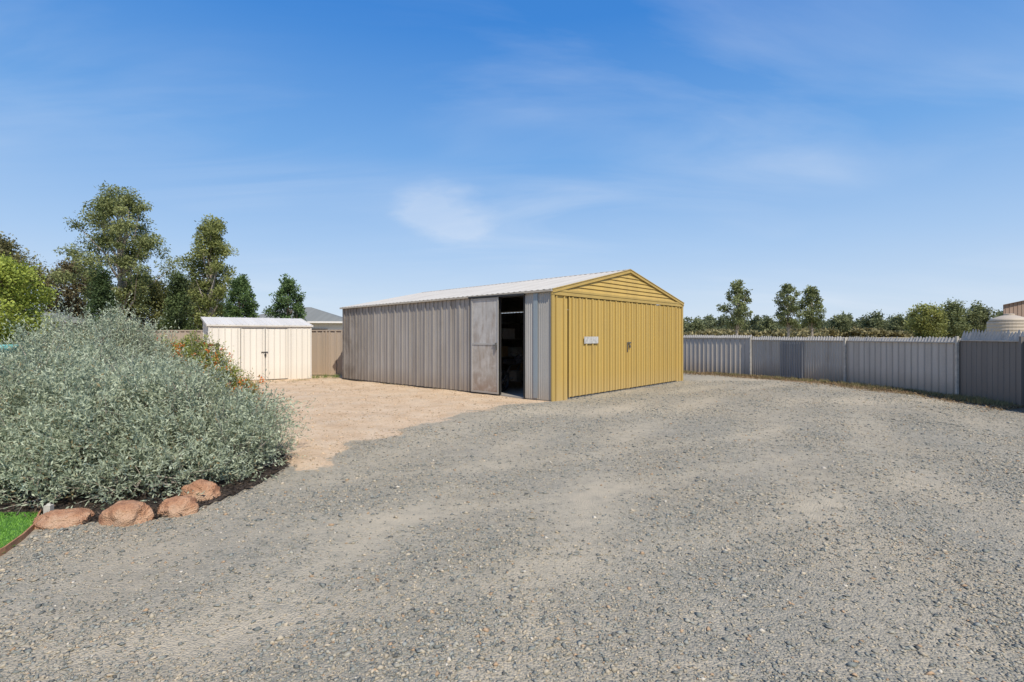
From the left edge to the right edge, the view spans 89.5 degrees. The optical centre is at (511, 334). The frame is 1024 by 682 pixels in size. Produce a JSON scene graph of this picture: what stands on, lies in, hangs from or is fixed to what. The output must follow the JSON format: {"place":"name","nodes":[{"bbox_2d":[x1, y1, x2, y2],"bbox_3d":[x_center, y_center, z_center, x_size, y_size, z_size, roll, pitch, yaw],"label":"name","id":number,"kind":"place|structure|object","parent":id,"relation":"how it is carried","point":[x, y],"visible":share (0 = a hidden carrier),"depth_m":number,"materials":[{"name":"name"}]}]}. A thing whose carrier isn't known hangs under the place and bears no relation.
{"place":"outdoors","nodes":[
{"label":"outdoors","id":0,"kind":"place"},
{"bbox_2d":[0,511,37,552],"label":"lawn","id":1,"kind":"structure","parent":0,"point":[25,528],"depth_m":4.30,"materials":[{"name":"green plant"}]},
{"bbox_2d":[0,305,87,329],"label":"neighbour house","id":2,"kind":"structure","parent":0,"point":[45,313],"depth_m":32.37,"materials":[{"name":"brick"}]},
{"bbox_2d":[0,372,1023,681],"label":"gravel yard","id":3,"kind":"structure","parent":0,"point":[584,502],"depth_m":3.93,"materials":[{"name":"grey gravel"}]},
{"bbox_2d":[0,509,41,555],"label":"lawn edging","id":4,"kind":"object","parent":3,"relation":"on","point":[5,549],"visible":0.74,"depth_m":3.98,"materials":[{"name":"brown wood"}]},
{"bbox_2d":[0,415,291,522],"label":"mulch bed","id":5,"kind":"object","parent":3,"relation":"on","point":[147,496],"visible":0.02,"depth_m":5.11,"materials":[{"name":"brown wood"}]},
{"bbox_2d":[0,344,18,363],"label":"bird bath","id":6,"kind":"object","parent":5,"relation":"on","point":[5,347],"visible":0.2,"depth_m":8.15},
{"bbox_2d":[43,503,53,513],"bbox_3d":[-4.080,1.558,4.550,0.051,0.145,0.051,0,0,-11],"label":"edging peg","id":7,"kind":"object","parent":5,"relation":"on","point":[48,507],"visible":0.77,"depth_m":4.53,"materials":[{"name":"white plastic"}]},
{"bbox_2d":[33,508,94,529],"bbox_3d":[-3.826,1.579,4.396,0.429,0.180,0.327,0,0,0],"label":"garden rock","id":8,"kind":"object","parent":5,"relation":"on","point":[59,518],"visible":0.81,"depth_m":4.32,"materials":[{"name":"brown stone"}]},
{"bbox_2d":[0,285,208,397],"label":"saltbush","id":9,"kind":"object","parent":5,"relation":"on","point":[145,341],"visible":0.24,"depth_m":8.94,"materials":[{"name":"green plant"}]},
{"bbox_2d":[98,500,154,526],"bbox_3d":[-3.325,1.582,4.455,0.430,0.293,0.294,0,0,0],"label":"garden rock","id":10,"kind":"object","parent":5,"relation":"on","point":[123,513],"visible":0.69,"depth_m":4.37,"materials":[{"name":"brown stone"}]},
{"bbox_2d":[0,310,315,514],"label":"saltbush","id":11,"kind":"object","parent":5,"relation":"on","point":[68,420],"visible":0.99,"depth_m":5.54,"materials":[{"name":"green plant"}]},
{"bbox_2d":[157,495,198,517],"bbox_3d":[-3.032,1.593,4.689,0.314,0.250,0.278,0,0,-41],"label":"garden rock","id":12,"kind":"object","parent":5,"relation":"on","point":[177,506],"visible":0.7,"depth_m":4.62,"materials":[{"name":"brown stone"}]},
{"bbox_2d":[152,318,247,407],"bbox_3d":[-6.658,0.795,10.587,2.995,2.236,2.249,0,0,13],"label":"flowering shrub","id":13,"kind":"object","parent":5,"relation":"on","point":[196,349],"visible":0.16,"depth_m":10.18,"materials":[{"name":"green plant"}]},
{"bbox_2d":[179,479,220,500],"bbox_3d":[-3.043,1.575,5.047,0.358,0.322,0.261,0,0,0],"label":"garden rock","id":14,"kind":"object","parent":5,"relation":"on","point":[210,489],"visible":0.6,"depth_m":4.98,"materials":[{"name":"brown stone"}]},
{"bbox_2d":[223,368,273,410],"bbox_3d":[-5.600,1.186,10.436,1.285,1.084,1.378,0,0,0],"label":"flowering shrub","id":15,"kind":"object","parent":5,"relation":"on","point":[241,383],"visible":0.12,"depth_m":10.36,"materials":[{"name":"green plant"}]},
{"bbox_2d":[26,330,341,375],"bbox_3d":[-15.962,0.700,22.015,22.505,1.800,0.075,0,0,11],"label":"beige fence","id":16,"kind":"object","parent":3,"relation":"on","point":[327,352],"visible":0.09,"depth_m":20.32,"materials":[{"name":"beige metal"}]},
{"bbox_2d":[201,317,312,379],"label":"garden shed","id":17,"kind":"structure","parent":3,"relation":"on","point":[278,348],"depth_m":18.14,"materials":[{"name":"metal"}]},
{"bbox_2d":[241,329,265,379],"bbox_3d":[-8.858,0.675,17.799,0.845,1.770,0.053,0,0,-37],"label":"door","id":18,"kind":"structure","parent":17,"relation":"in","point":[253,354],"depth_m":17.80,"materials":[{"name":"metal"}]},
{"bbox_2d":[265,329,287,378],"bbox_3d":[-8.303,0.675,18.241,0.735,1.770,0.014,0,0,-37],"label":"door","id":19,"kind":"structure","parent":17,"relation":"in","point":[276,340],"depth_m":18.24,"materials":[{"name":"beige metal"}]},
{"bbox_2d":[340,269,683,401],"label":"farm shed","id":20,"kind":"structure","parent":3,"relation":"on","point":[589,334],"depth_m":14.84,"materials":[{"name":"metal"}]},
{"bbox_2d":[471,297,498,393],"bbox_3d":[-0.736,0.281,13.761,1.015,2.540,0.065,0,0,42],"label":"sliding door","id":21,"kind":"structure","parent":20,"relation":"in","point":[484,311],"depth_m":13.75,"materials":[{"name":"metal"}]},
{"bbox_2d":[501,352,522,391],"bbox_3d":[0.174,1.038,14.758,0.709,1.064,1.899,0,0,16],"label":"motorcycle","id":22,"kind":"object","parent":20,"relation":"on","point":[515,375],"visible":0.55,"depth_m":14.62,"materials":[{"name":"metal"}]},
{"bbox_2d":[501,322,522,375],"bbox_3d":[-0.067,0.571,17.901,0.500,2.000,1.760,0,0,42],"label":"storage shelf","id":23,"kind":"object","parent":20,"relation":"on","point":[520,339],"visible":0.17,"depth_m":17.79,"materials":[{"name":"metal"}]},
{"bbox_2d":[501,346,507,356],"bbox_3d":[-0.421,0.565,17.487,0.380,0.352,0.470,0,0,42],"label":"storage box","id":24,"kind":"object","parent":23,"relation":"on","point":[504,351],"visible":0.29,"depth_m":17.41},
{"bbox_2d":[501,328,514,338],"bbox_3d":[-0.238,-0.035,17.692,0.380,0.352,0.620,0,0,42],"label":"storage box","id":25,"kind":"object","parent":23,"relation":"on","point":[507,333],"visible":0.75,"depth_m":17.52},
{"bbox_2d":[508,347,522,355],"bbox_3d":[0.061,0.590,18.029,0.380,0.302,0.520,0,0,42],"label":"storage box","id":26,"kind":"object","parent":23,"relation":"on","point":[515,349],"visible":0.86,"depth_m":17.82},
{"bbox_2d":[568,296,630,396],"bbox_3d":[2.446,0.305,13.959,0.065,2.510,3.068,0,0,42],"label":"door","id":27,"kind":"structure","parent":20,"relation":"in","point":[602,366],"depth_m":13.81,"materials":[{"name":"yellow paint"}]},
{"bbox_2d":[629,302,676,387],"bbox_3d":[4.509,0.305,16.297,0.038,2.510,3.284,0,0,42],"label":"door","id":28,"kind":"structure","parent":20,"relation":"in","point":[652,328],"depth_m":16.19,"materials":[{"name":"yellow paint"}]},
{"bbox_2d":[250,370,1021,407],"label":"weeds","id":29,"kind":"object","parent":3,"relation":"on","point":[975,399],"visible":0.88,"depth_m":14.62,"materials":[{"name":"green plant"}]},
{"bbox_2d":[683,329,1023,406],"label":"corrugated fence","id":30,"kind":"object","parent":3,"relation":"on","point":[984,365],"visible":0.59,"depth_m":15.55,"materials":[{"name":"metal"}]},
{"bbox_2d":[685,371,1023,410],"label":"leaf litter","id":31,"kind":"object","parent":3,"relation":"on","point":[905,391],"visible":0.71,"depth_m":15.02,"materials":[{"name":"brown plant"}]},
{"bbox_2d":[0,0,1023,323],"label":"sky","id":32,"kind":"structure","parent":0,"point":[869,154],"materials":[{"name":"blue"}]},
{"bbox_2d":[751,336,963,339],"bbox_3d":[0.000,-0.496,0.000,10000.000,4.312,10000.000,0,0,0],"label":"ground","id":33,"kind":"structure","parent":0,"point":[879,337],"depth_m":109.56,"materials":[{"name":"green soil"}]},
{"bbox_2d":[0,252,60,360],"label":"garden tree","id":34,"kind":"object","parent":33,"relation":"on","point":[16,273],"visible":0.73,"depth_m":19.88,"materials":[{"name":"green plant"}]},
{"bbox_2d":[0,231,66,311],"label":"shade tree","id":35,"kind":"object","parent":33,"relation":"on","point":[7,247],"visible":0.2,"depth_m":36.26,"materials":[{"name":"green plant"}]},
{"bbox_2d":[36,255,99,323],"bbox_3d":[-33.846,-2.252,39.966,5.407,7.938,5.595,0,0,0],"label":"brown leaf tree","id":36,"kind":"object","parent":33,"relation":"on","point":[68,295],"visible":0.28,"depth_m":39.04,"materials":[{"name":"green plant"}]},
{"bbox_2d":[83,263,125,329],"bbox_3d":[-22.843,-1.119,29.063,2.178,5.768,2.116,0,0,-20],"label":"pine tree","id":37,"kind":"object","parent":33,"relation":"on","point":[102,285],"visible":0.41,"depth_m":28.83,"materials":[{"name":"green plant"}]},
{"bbox_2d":[44,180,184,321],"bbox_3d":[-27.277,-4.341,36.047,7.831,12.295,7.722,0,0,0],"label":"gum tree","id":38,"kind":"object","parent":33,"relation":"on","point":[124,259],"visible":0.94,"depth_m":34.84,"materials":[{"name":"green plant"}]},
{"bbox_2d":[98,269,182,329],"bbox_3d":[-27.327,-1.389,38.222,6.018,6.936,5.440,0,0,-37],"label":"brown leaf tree","id":39,"kind":"object","parent":33,"relation":"on","point":[160,291],"visible":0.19,"depth_m":37.40,"materials":[{"name":"green plant"}]},
{"bbox_2d":[155,270,199,329],"bbox_3d":[-18.828,-0.943,29.062,2.348,5.429,2.216,0,0,0],"label":"pine tree","id":40,"kind":"object","parent":33,"relation":"on","point":[177,285],"visible":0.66,"depth_m":28.86,"materials":[{"name":"green plant"}]},
{"bbox_2d":[149,278,225,329],"bbox_3d":[-24.342,-1.498,40.049,5.785,6.812,5.207,0,0,-18],"label":"brown leaf tree","id":41,"kind":"object","parent":33,"relation":"on","point":[195,287],"visible":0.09,"depth_m":39.09,"materials":[{"name":"green plant"}]},
{"bbox_2d":[174,213,238,327],"bbox_3d":[-21.029,-3.314,35.737,3.897,10.199,3.560,0,0,-31],"label":"gum tree","id":42,"kind":"object","parent":33,"relation":"on","point":[212,250],"visible":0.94,"depth_m":35.42,"materials":[{"name":"green plant"}]},
{"bbox_2d":[220,273,259,317],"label":"pear tree","id":43,"kind":"object","parent":33,"relation":"on","point":[245,307],"visible":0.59,"depth_m":26.74,"materials":[{"name":"green plant"}]},
{"bbox_2d":[261,274,306,319],"bbox_3d":[-11.771,-0.714,26.920,2.339,4.960,1.974,0,0,0],"label":"pear tree","id":44,"kind":"object","parent":33,"relation":"on","point":[289,287],"visible":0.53,"depth_m":26.68,"materials":[{"name":"green plant"}]},
{"bbox_2d":[257,307,341,329],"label":"neighbour house","id":45,"kind":"structure","parent":33,"relation":"on","point":[317,319],"depth_m":42.81,"materials":[{"name":"grey metal"}]},
{"bbox_2d":[312,328,327,329],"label":"window","id":46,"kind":"structure","parent":45,"relation":"in","point":[312,328],"depth_m":42.55,"materials":[{"name":"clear glass"}]},
{"bbox_2d":[683,318,706,332],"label":"eucalyptus tree","id":47,"kind":"object","parent":33,"relation":"on","point":[696,324],"visible":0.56,"depth_m":119.04,"materials":[{"name":"green plant"}]},
{"bbox_2d":[716,279,752,335],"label":"gum tree","id":48,"kind":"object","parent":33,"relation":"on","point":[740,310],"visible":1,"depth_m":71.65,"materials":[{"name":"green plant"}]},
{"bbox_2d":[756,316,778,331],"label":"eucalyptus tree","id":49,"kind":"object","parent":33,"relation":"on","point":[766,323],"visible":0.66,"depth_m":119.13,"materials":[{"name":"green plant"}]},
{"bbox_2d":[772,283,804,336],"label":"gum tree","id":50,"kind":"object","parent":33,"relation":"on","point":[784,304],"visible":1,"depth_m":71.57,"materials":[{"name":"green plant"}]},
{"bbox_2d":[797,285,826,336],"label":"gum tree","id":51,"kind":"object","parent":33,"relation":"on","point":[811,296],"visible":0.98,"depth_m":73.60,"materials":[{"name":"green plant"}]},
{"bbox_2d":[683,325,984,337],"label":"paddock scrub","id":52,"kind":"object","parent":33,"relation":"on","point":[855,331],"visible":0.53,"depth_m":115.42,"materials":[{"name":"green plant"}]},
{"bbox_2d":[824,313,856,334],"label":"eucalyptus tree","id":53,"kind":"object","parent":33,"relation":"on","point":[840,322],"visible":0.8,"depth_m":118.75,"materials":[{"name":"green plant"}]},
{"bbox_2d":[683,309,1002,330],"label":"distant trees","id":54,"kind":"object","parent":33,"relation":"on","point":[710,321],"visible":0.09,"depth_m":182.74,"materials":[{"name":"green plant"}]},
{"bbox_2d":[858,309,889,336],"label":"eucalyptus tree","id":55,"kind":"object","parent":33,"relation":"on","point":[876,320],"visible":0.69,"depth_m":119.13,"materials":[{"name":"green plant"}]},
{"bbox_2d":[886,312,912,332],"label":"eucalyptus tree","id":56,"kind":"object","parent":33,"relation":"on","point":[896,323],"visible":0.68,"depth_m":119.27,"materials":[{"name":"green plant"}]},
{"bbox_2d":[902,301,949,338],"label":"wattle tree","id":57,"kind":"object","parent":33,"relation":"on","point":[926,321],"visible":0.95,"depth_m":79.30,"materials":[{"name":"green plant"}]},
{"bbox_2d":[935,297,974,338],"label":"wattle tree","id":58,"kind":"object","parent":33,"relation":"on","point":[955,310],"visible":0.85,"depth_m":82.98,"materials":[{"name":"green plant"}]},
{"bbox_2d":[961,300,1000,338],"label":"wattle tree","id":59,"kind":"object","parent":33,"relation":"on","point":[981,314],"visible":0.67,"depth_m":87.12,"materials":[{"name":"green plant"}]},
{"bbox_2d":[986,314,1023,338],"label":"water tank","id":60,"kind":"object","parent":33,"relation":"on","point":[1013,323],"visible":0.33,"depth_m":31.45,"materials":[{"name":"white plastic"}]},
{"bbox_2d":[1003,300,1023,316],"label":"farm building","id":61,"kind":"structure","parent":0,"point":[1016,308],"depth_m":36.03,"materials":[{"name":"beige metal"}]}
]}

